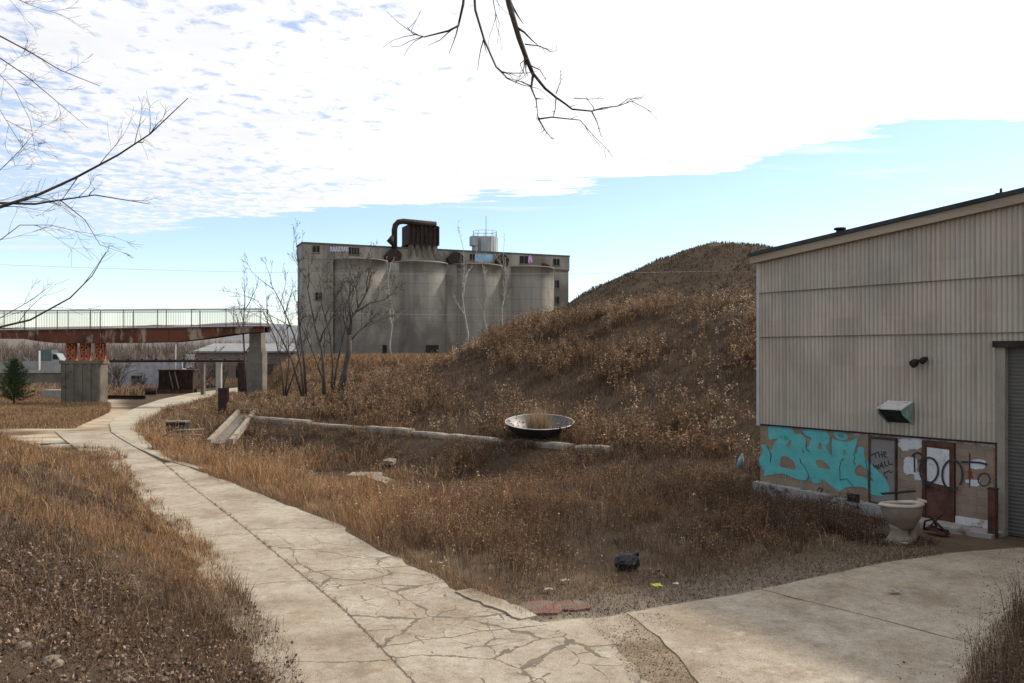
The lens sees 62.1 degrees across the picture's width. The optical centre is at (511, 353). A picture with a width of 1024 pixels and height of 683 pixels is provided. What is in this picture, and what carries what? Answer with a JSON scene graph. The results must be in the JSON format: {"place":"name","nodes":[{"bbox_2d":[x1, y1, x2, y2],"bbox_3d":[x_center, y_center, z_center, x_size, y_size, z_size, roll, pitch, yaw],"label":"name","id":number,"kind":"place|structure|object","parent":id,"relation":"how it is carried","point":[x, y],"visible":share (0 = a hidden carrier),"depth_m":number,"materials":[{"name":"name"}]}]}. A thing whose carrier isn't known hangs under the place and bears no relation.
{"place":"outdoors","nodes":[
{"label":"outdoors","id":0,"kind":"place"},
{"bbox_2d":[40,442,76,443],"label":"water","id":1,"kind":"structure","parent":0,"point":[58,443],"depth_m":41.77,"materials":[{"name":"grey liquid"}]},
{"bbox_2d":[0,339,293,352],"bbox_3d":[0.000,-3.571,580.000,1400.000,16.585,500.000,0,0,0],"label":"hills","id":2,"kind":"structure","parent":0,"point":[60,344],"depth_m":447.92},
{"bbox_2d":[0,322,297,340],"bbox_3d":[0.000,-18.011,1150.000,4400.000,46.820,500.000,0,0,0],"label":"hills","id":3,"kind":"structure","parent":0,"point":[267,337],"depth_m":1017.01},
{"bbox_2d":[55,431,414,682],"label":"road","id":4,"kind":"structure","parent":0,"point":[333,636],"depth_m":15.56,"materials":[{"name":"concrete"}]},
{"bbox_2d":[313,468,358,476],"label":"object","id":5,"kind":"structure","parent":0,"point":[336,472],"depth_m":38.53,"materials":[{"name":"grey concrete"}]},
{"bbox_2d":[20,265,701,273],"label":"overhead wire","id":6,"kind":"object","parent":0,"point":[348,273],"visible":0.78,"depth_m":85.00,"materials":[{"name":"black metal"}]},
{"bbox_2d":[386,479,472,490],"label":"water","id":7,"kind":"structure","parent":0,"point":[417,482],"depth_m":34.57,"materials":[{"name":"grey liquid"}]},
{"bbox_2d":[0,242,1023,682],"bbox_3d":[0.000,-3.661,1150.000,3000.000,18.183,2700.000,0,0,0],"label":"ground","id":8,"kind":"structure","parent":0,"point":[952,542],"depth_m":24.45,"materials":[{"name":"soil"}]},
{"bbox_2d":[0,358,35,403],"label":"pine tree","id":9,"kind":"object","parent":8,"relation":"on","point":[13,366],"visible":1,"depth_m":73.12,"materials":[{"name":"green plant"}]},
{"bbox_2d":[13,640,32,650],"bbox_3d":[-5.161,3.084,8.938,0.208,0.119,0.142,-12,20,-21],"label":"stone","id":10,"kind":"object","parent":8,"relation":"on","point":[22,644],"visible":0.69,"depth_m":8.91,"materials":[{"name":"grey stone"}]},
{"bbox_2d":[38,654,63,669],"bbox_3d":[-4.777,3.199,8.792,0.260,0.154,0.181,-9,12,-19],"label":"stone","id":11,"kind":"object","parent":8,"relation":"on","point":[53,666],"visible":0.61,"depth_m":8.75,"materials":[{"name":"grey stone"}]},
{"bbox_2d":[41,389,60,397],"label":"concrete block","id":12,"kind":"structure","parent":8,"relation":"on","point":[55,393],"depth_m":82.55,"materials":[{"name":"grey concrete"}]},
{"bbox_2d":[41,380,60,387],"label":"bare bush","id":13,"kind":"object","parent":8,"relation":"on","point":[59,385],"visible":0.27,"depth_m":100.78,"materials":[{"name":"brown plant"}]},
{"bbox_2d":[0,361,185,384],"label":"highway wall","id":14,"kind":"structure","parent":8,"relation":"on","point":[50,371],"depth_m":112.21,"materials":[{"name":"concrete"}]},
{"bbox_2d":[38,351,39,369],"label":"marker post","id":15,"kind":"object","parent":14,"relation":"on","point":[38,360],"visible":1,"depth_m":111.91,"materials":[{"name":"white metal"}]},
{"bbox_2d":[36,350,65,360],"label":"parked van","id":16,"kind":"object","parent":14,"relation":"on","point":[50,355],"visible":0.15,"depth_m":118.05,"materials":[{"name":"white metal"}]},
{"bbox_2d":[0,0,187,339],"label":"bare tree","id":17,"kind":"object","parent":8,"relation":"on","point":[18,202],"visible":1,"depth_m":8.02,"materials":[{"name":"brown plant"}]},
{"bbox_2d":[108,356,137,392],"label":"bare bush","id":18,"kind":"object","parent":8,"relation":"on","point":[117,372],"visible":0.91,"depth_m":95.87,"materials":[{"name":"brown plant"}]},
{"bbox_2d":[121,675,132,682],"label":"stone","id":19,"kind":"object","parent":8,"relation":"on","point":[125,678],"visible":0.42,"depth_m":9.17,"materials":[{"name":"grey stone"}]},
{"bbox_2d":[108,395,146,398],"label":"rusty beam","id":20,"kind":"structure","parent":8,"relation":"on","point":[126,396],"depth_m":82.90,"materials":[{"name":"brown metal"}]},
{"bbox_2d":[0,308,271,402],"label":"footbridge","id":21,"kind":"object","parent":8,"relation":"on","point":[84,378],"visible":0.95,"depth_m":74.11,"materials":[{"name":"metal"}]},
{"bbox_2d":[130,373,148,388],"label":"bare bush","id":22,"kind":"object","parent":8,"relation":"on","point":[142,382],"visible":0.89,"depth_m":103.68,"materials":[{"name":"brown plant"}]},
{"bbox_2d":[111,362,182,386],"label":"graffiti wall","id":23,"kind":"structure","parent":8,"relation":"on","point":[150,370],"depth_m":106.20,"materials":[{"name":"grey concrete"}]},
{"bbox_2d":[0,336,297,368],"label":"wood","id":24,"kind":"object","parent":8,"relation":"on","point":[112,353],"visible":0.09,"depth_m":226.88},
{"bbox_2d":[145,387,156,394],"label":"rusty drum","id":25,"kind":"object","parent":8,"relation":"on","point":[150,390],"visible":0.98,"depth_m":90.94,"materials":[{"name":"brown metal"}]},
{"bbox_2d":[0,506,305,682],"bbox_3d":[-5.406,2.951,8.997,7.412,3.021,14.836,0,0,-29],"label":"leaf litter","id":26,"kind":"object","parent":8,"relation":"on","point":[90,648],"visible":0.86,"depth_m":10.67,"materials":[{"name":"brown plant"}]},
{"bbox_2d":[110,431,204,470],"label":"kerb","id":27,"kind":"structure","parent":8,"relation":"on","point":[138,446],"depth_m":37.82,"materials":[{"name":"concrete"}]},
{"bbox_2d":[157,675,170,681],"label":"stone","id":28,"kind":"object","parent":8,"relation":"on","point":[163,676],"visible":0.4,"depth_m":9.76,"materials":[{"name":"grey stone"}]},
{"bbox_2d":[92,359,246,394],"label":"pipe rack","id":29,"kind":"object","parent":8,"relation":"on","point":[241,387],"visible":0.73,"depth_m":91.85,"materials":[{"name":"rusty steel"},{"name":"painted metal"}]},
{"bbox_2d":[0,424,341,682],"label":"dry grass","id":30,"kind":"structure","parent":8,"relation":"on","point":[70,463],"depth_m":14.94,"materials":[{"name":"brown plant"}]},
{"bbox_2d":[109,387,237,453],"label":"road curve","id":31,"kind":"object","parent":8,"relation":"on","point":[122,424],"visible":0.42,"depth_m":62.67,"materials":[{"name":"beige concrete"}]},
{"bbox_2d":[148,443,170,449],"bbox_3d":[-16.392,4.286,39.523,0.900,0.308,0.942,0,0,-30],"label":"rubble","id":32,"kind":"object","parent":31,"relation":"on","point":[156,445],"visible":0.54,"depth_m":39.31,"materials":[{"name":"concrete"}]},
{"bbox_2d":[164,420,189,436],"bbox_3d":[-18.351,4.135,46.610,1.120,0.930,0.920,0,0,-5],"label":"concrete culvert","id":33,"kind":"object","parent":8,"relation":"on","point":[184,423],"visible":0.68,"depth_m":46.22,"materials":[{"name":"concrete"}]},
{"bbox_2d":[157,369,199,393],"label":"steel hopper","id":34,"kind":"object","parent":8,"relation":"on","point":[177,380],"visible":0.88,"depth_m":95.89,"materials":[{"name":"metal"}]},
{"bbox_2d":[161,428,203,445],"bbox_3d":[-16.320,4.202,42.082,2.030,0.996,0.169,0,0,-9],"label":"pipe railing","id":35,"kind":"object","parent":8,"relation":"on","point":[180,430],"visible":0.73,"depth_m":42.06,"materials":[{"name":"grey metal"}]},
{"bbox_2d":[186,354,193,368],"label":"sign","id":36,"kind":"object","parent":8,"relation":"on","point":[188,365],"visible":0.36,"depth_m":111.95,"materials":[{"name":"white paint"}]},
{"bbox_2d":[181,345,225,387],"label":"bare bush","id":37,"kind":"object","parent":8,"relation":"on","point":[190,356],"visible":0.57,"depth_m":111.67,"materials":[{"name":"brown plant"}]},
{"bbox_2d":[205,352,235,388],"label":"bare bush","id":38,"kind":"object","parent":8,"relation":"on","point":[223,373],"visible":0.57,"depth_m":109.72,"materials":[{"name":"brown plant"}]},
{"bbox_2d":[218,387,228,417],"bbox_3d":[-19.529,3.425,57.557,0.700,2.350,0.320,0,0,-15],"label":"rusty post","id":39,"kind":"object","parent":8,"relation":"on","point":[223,397],"visible":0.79,"depth_m":57.40,"materials":[{"name":"brown metal"}]},
{"bbox_2d":[207,409,260,445],"bbox_3d":[-15.955,4.140,49.125,1.396,1.380,9.395,0,0,-8],"label":"concrete chute","id":40,"kind":"object","parent":8,"relation":"on","point":[231,427],"visible":0.68,"depth_m":47.58,"materials":[{"name":"grey concrete"}]},
{"bbox_2d":[0,343,473,450],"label":"verge grass","id":41,"kind":"structure","parent":8,"relation":"on","point":[36,411],"depth_m":66.17,"materials":[{"name":"brown plant"}]},
{"bbox_2d":[229,267,259,392],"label":"bare tree","id":42,"kind":"object","parent":8,"relation":"on","point":[245,377],"visible":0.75,"depth_m":79.94,"materials":[{"name":"brown plant"}]},
{"bbox_2d":[193,343,296,379],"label":"ruined building","id":43,"kind":"structure","parent":8,"relation":"on","point":[230,350],"depth_m":132.41,"materials":[{"name":"concrete"}]},
{"bbox_2d":[235,354,275,377],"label":"bare bush","id":44,"kind":"object","parent":8,"relation":"on","point":[269,369],"visible":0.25,"depth_m":99.81,"materials":[{"name":"brown plant"}]},
{"bbox_2d":[219,283,320,395],"bbox_3d":[-17.127,-1.027,60.681,6.782,8.132,3.860,0,0,0],"label":"bare tree","id":45,"kind":"object","parent":8,"relation":"on","point":[285,391],"visible":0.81,"depth_m":60.36,"materials":[{"name":"brown plant"}]},
{"bbox_2d":[18,303,524,315],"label":"overhead wire","id":46,"kind":"object","parent":8,"relation":"on","point":[270,311],"visible":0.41,"depth_m":84.99,"materials":[{"name":"metal"}]},
{"bbox_2d":[240,219,314,395],"bbox_3d":[-14.558,-3.049,54.093,5.331,11.583,3.511,0,0,21],"label":"bare tree","id":47,"kind":"object","parent":8,"relation":"on","point":[303,391],"visible":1,"depth_m":54.43,"materials":[{"name":"brown plant"}]},
{"bbox_2d":[287,244,349,394],"bbox_3d":[-11.774,-2.210,54.858,3.978,9.727,3.672,0,0,32],"label":"bare tree","id":48,"kind":"object","parent":8,"relation":"on","point":[322,360],"visible":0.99,"depth_m":54.93,"materials":[{"name":"brown plant"}]},
{"bbox_2d":[289,239,376,393],"bbox_3d":[-11.954,-2.460,58.439,5.810,10.802,6.058,0,0,-24],"label":"bare tree","id":49,"kind":"object","parent":8,"relation":"on","point":[330,343],"visible":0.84,"depth_m":58.38,"materials":[{"name":"brown plant"}]},
{"bbox_2d":[345,472,381,478],"bbox_3d":[-6.408,5.286,37.067,1.600,0.130,0.653,0,7,0],"label":"concrete fragment","id":50,"kind":"object","parent":8,"relation":"on","point":[363,473],"visible":0.39,"depth_m":37.10,"materials":[{"name":"grey concrete"}]},
{"bbox_2d":[322,248,406,394],"bbox_3d":[-9.966,-2.222,57.896,5.814,9.915,2.787,0,0,0],"label":"bare tree","id":51,"kind":"object","parent":8,"relation":"on","point":[344,373],"visible":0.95,"depth_m":57.32,"materials":[{"name":"brown plant"}]},
{"bbox_2d":[366,474,392,484],"bbox_3d":[-5.466,5.228,35.232,1.100,0.170,0.691,10,13,34],"label":"concrete fragment","id":52,"kind":"object","parent":8,"relation":"on","point":[383,477],"visible":0.43,"depth_m":35.15,"materials":[{"name":"grey concrete"}]},
{"bbox_2d":[383,458,396,464],"bbox_3d":[-5.602,4.927,39.068,0.556,0.170,0.650,3,7,11],"label":"concrete fragment","id":53,"kind":"object","parent":8,"relation":"on","point":[391,460],"visible":0.86,"depth_m":38.85,"materials":[{"name":"grey concrete"}]},
{"bbox_2d":[381,257,403,354],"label":"pale sapling","id":54,"kind":"object","parent":8,"relation":"on","point":[386,261],"visible":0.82,"depth_m":93.95,"materials":[{"name":"beige plant"}]},
{"bbox_2d":[164,462,650,682],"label":"road lane","id":55,"kind":"structure","parent":8,"relation":"on","point":[423,627],"depth_m":14.34,"materials":[{"name":"concrete"}]},
{"bbox_2d":[243,416,612,453],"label":"retaining wall","id":56,"kind":"structure","parent":8,"relation":"on","point":[544,444],"depth_m":40.55,"materials":[{"name":"grey concrete"}]},
{"bbox_2d":[296,218,569,354],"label":"silo building","id":57,"kind":"structure","parent":8,"relation":"on","point":[425,268],"depth_m":124.21,"materials":[{"name":"concrete"}]},
{"bbox_2d":[312,245,319,252],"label":"window","id":58,"kind":"structure","parent":57,"relation":"in","point":[316,249],"depth_m":120.54,"materials":[{"name":"glass"}]},
{"bbox_2d":[315,292,321,300],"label":"window","id":59,"kind":"structure","parent":57,"relation":"in","point":[316,298],"depth_m":118.75,"materials":[{"name":"glass"}]},
{"bbox_2d":[348,247,353,254],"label":"window","id":60,"kind":"structure","parent":57,"relation":"in","point":[351,250],"depth_m":122.49,"materials":[{"name":"glass"}]},
{"bbox_2d":[354,248,358,255],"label":"window","id":61,"kind":"structure","parent":57,"relation":"in","point":[356,250],"depth_m":122.79,"materials":[{"name":"glass"}]},
{"bbox_2d":[383,345,386,353],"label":"loading door","id":62,"kind":"structure","parent":57,"relation":"in","point":[384,346],"depth_m":122.40,"materials":[{"name":"black metal"}]},
{"bbox_2d":[426,345,438,354],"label":"loading door","id":63,"kind":"structure","parent":57,"relation":"in","point":[429,348],"depth_m":123.58,"materials":[{"name":"black metal"}]},
{"bbox_2d":[469,254,475,260],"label":"window","id":64,"kind":"structure","parent":57,"relation":"in","point":[472,256],"depth_m":129.85,"materials":[{"name":"glass"}]},
{"bbox_2d":[519,256,528,264],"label":"window","id":65,"kind":"structure","parent":57,"relation":"in","point":[523,259],"depth_m":133.26,"materials":[{"name":"glass"}]},
{"bbox_2d":[553,259,559,265],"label":"window","id":66,"kind":"structure","parent":57,"relation":"in","point":[556,262],"depth_m":135.49,"materials":[{"name":"glass"}]},
{"bbox_2d":[555,280,559,288],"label":"window","id":67,"kind":"structure","parent":57,"relation":"in","point":[556,281],"depth_m":135.66,"materials":[{"name":"glass"}]},
{"bbox_2d":[157,279,759,474],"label":"hill weeds","id":68,"kind":"object","parent":8,"relation":"on","point":[385,385],"visible":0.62,"depth_m":47.40,"materials":[{"name":"brown plant"}]},
{"bbox_2d":[452,227,472,342],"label":"pale sapling","id":69,"kind":"object","parent":8,"relation":"on","point":[464,277],"visible":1,"depth_m":96.11,"materials":[{"name":"beige plant"}]},
{"bbox_2d":[475,251,487,331],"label":"pale sapling","id":70,"kind":"object","parent":8,"relation":"on","point":[484,270],"visible":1,"depth_m":98.87,"materials":[{"name":"beige plant"}]},
{"bbox_2d":[455,588,536,619],"bbox_3d":[-0.299,4.457,14.937,0.453,0.185,2.039,0,0,-36],"label":"kerb stone","id":71,"kind":"object","parent":8,"relation":"on","point":[513,612],"visible":0.57,"depth_m":14.81,"materials":[{"name":"concrete"}]},
{"bbox_2d":[497,233,510,326],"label":"pale sapling","id":72,"kind":"object","parent":8,"relation":"on","point":[503,281],"visible":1,"depth_m":99.82,"materials":[{"name":"beige plant"}]},
{"bbox_2d":[385,0,656,156],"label":"overhanging tree","id":73,"kind":"object","parent":8,"relation":"on","point":[512,12],"visible":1,"depth_m":5.11,"materials":[{"name":"brown plant"}]},
{"bbox_2d":[505,414,574,440],"bbox_3d":[1.213,3.298,37.370,3.070,1.132,3.036,0,0,0],"label":"steel dish","id":74,"kind":"object","parent":8,"relation":"on","point":[520,430],"visible":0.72,"depth_m":36.69,"materials":[{"name":"grey metal"}]},
{"bbox_2d":[523,404,555,428],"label":"dry grass","id":75,"kind":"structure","parent":74,"relation":"in","point":[533,423],"depth_m":37.45,"materials":[{"name":"beige plant"}]},
{"bbox_2d":[506,600,589,615],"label":"red painted slab","id":76,"kind":"structure","parent":8,"relation":"on","point":[544,610],"depth_m":14.72,"materials":[{"name":"paint"}]},
{"bbox_2d":[372,240,774,361],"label":"mound grass","id":77,"kind":"structure","parent":8,"relation":"on","point":[664,264],"depth_m":88.83,"materials":[{"name":"brown plant"}]},
{"bbox_2d":[130,412,1022,682],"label":"dry grass","id":78,"kind":"structure","parent":8,"relation":"on","point":[473,501],"depth_m":22.64,"materials":[{"name":"brown plant"}]},
{"bbox_2d":[736,454,743,468],"bbox_3d":[8.032,3.759,29.857,0.200,0.520,0.195,11,6,0],"label":"plastic jug","id":79,"kind":"object","parent":78,"relation":"on","point":[740,461],"visible":0.98,"depth_m":29.79,"materials":[{"name":"plastic"}]},
{"bbox_2d":[542,615,633,645],"bbox_3d":[1.113,4.490,13.444,1.889,0.180,1.331,0,0,-16],"label":"slab corner","id":80,"kind":"object","parent":8,"relation":"on","point":[581,630],"visible":0.49,"depth_m":13.62,"materials":[{"name":"concrete"}]},
{"bbox_2d":[591,645,635,669],"bbox_3d":[1.000,4.494,11.725,1.500,0.180,2.250,0,0,0],"label":"slab corner","id":81,"kind":"object","parent":8,"relation":"on","point":[610,652],"visible":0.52,"depth_m":12.50,"materials":[{"name":"concrete"}]},
{"bbox_2d":[614,551,639,571],"bbox_3d":[2.364,4.263,17.466,0.542,0.424,0.419,0,0,0],"label":"rubbish bag","id":82,"kind":"object","parent":8,"relation":"on","point":[624,558],"visible":0.91,"depth_m":17.34,"materials":[{"name":"black plastic"}]},
{"bbox_2d":[642,353,672,425],"bbox_3d":[6.116,2.151,36.489,1.345,4.806,1.433,0,0,0],"label":"bare sapling","id":83,"kind":"object","parent":8,"relation":"on","point":[652,395],"visible":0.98,"depth_m":36.48,"materials":[{"name":"brown plant"}]},
{"bbox_2d":[627,590,981,682],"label":"slab apron","id":84,"kind":"object","parent":8,"relation":"on","point":[758,636],"visible":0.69,"depth_m":12.86,"materials":[{"name":"concrete"}]},
{"bbox_2d":[678,478,938,547],"bbox_3d":[7.790,4.071,23.321,4.701,0.989,8.579,0,0,-13],"label":"dark scrub","id":85,"kind":"object","parent":8,"relation":"on","point":[829,521],"visible":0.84,"depth_m":21.48,"materials":[{"name":"brown plant"}]},
{"bbox_2d":[748,187,1023,538],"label":"metal shed","id":86,"kind":"structure","parent":8,"relation":"on","point":[889,355],"depth_m":22.86,"materials":[{"name":"beige metal"}]},
{"bbox_2d":[926,445,949,520],"bbox_3d":[11.087,3.351,22.118,0.155,1.898,0.656,0,0,-36],"label":"door","id":87,"kind":"structure","parent":86,"relation":"in","point":[937,496],"depth_m":22.12,"materials":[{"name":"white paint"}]},
{"bbox_2d":[1008,347,1023,536],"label":"roller door","id":88,"kind":"structure","parent":86,"relation":"in","point":[1015,354],"depth_m":20.67,"materials":[{"name":"grey metal"}]},
{"bbox_2d":[762,562,1023,645],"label":"slab apron","id":89,"kind":"object","parent":8,"relation":"on","point":[924,598],"visible":0.64,"depth_m":15.45,"materials":[{"name":"concrete"}]},
{"bbox_2d":[889,587,902,591],"bbox_3d":[7.014,4.314,15.570,0.249,0.047,0.199,0,0,0],"label":"paper scrap","id":90,"kind":"object","parent":89,"relation":"on","point":[898,589],"visible":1,"depth_m":15.53,"materials":[{"name":"paper"}]},
{"bbox_2d":[878,498,926,543],"bbox_3d":[9.210,3.960,20.101,1.106,1.029,0.704,0,0,-4],"label":"toilet","id":91,"kind":"object","parent":8,"relation":"on","point":[902,517],"visible":0.93,"depth_m":19.92,"materials":[{"name":"ceramic"}]},
{"bbox_2d":[923,514,949,535],"bbox_3d":[10.421,4.163,20.872,0.301,0.486,0.672,0,0,-36],"label":"scrap metal","id":92,"kind":"object","parent":8,"relation":"on","point":[941,530],"visible":1,"depth_m":20.81,"materials":[{"name":"brown metal"}]},
{"bbox_2d":[889,548,1023,581],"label":"slab apron","id":93,"kind":"object","parent":8,"relation":"on","point":[967,562],"visible":0.68,"depth_m":17.91,"materials":[{"name":"concrete"}]},
{"bbox_2d":[894,541,1023,682],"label":"dry weeds","id":94,"kind":"object","parent":8,"relation":"on","point":[1013,663],"visible":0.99,"depth_m":11.02,"materials":[{"name":"brown plant"}]},
{"bbox_2d":[987,487,998,538],"bbox_3d":[11.629,3.845,20.550,0.200,1.210,0.200,0,0,-36],"label":"rusty bollard","id":95,"kind":"object","parent":8,"relation":"on","point":[992,510],"visible":0.96,"depth_m":20.48,"materials":[{"name":"brown metal"}]},
{"bbox_2d":[0,0,1023,327],"label":"sky","id":96,"kind":"structure","parent":0,"point":[778,122],"materials":[{"name":"white"}]},
{"bbox_2d":[881,490,915,494],"bbox_3d":[9.419,3.375,20.727,0.775,0.125,0.160,0,0,8],"label":"fallen board","id":97,"kind":"object","parent":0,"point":[897,492],"visible":1,"depth_m":20.68,"materials":[{"name":"wood"}]}
]}

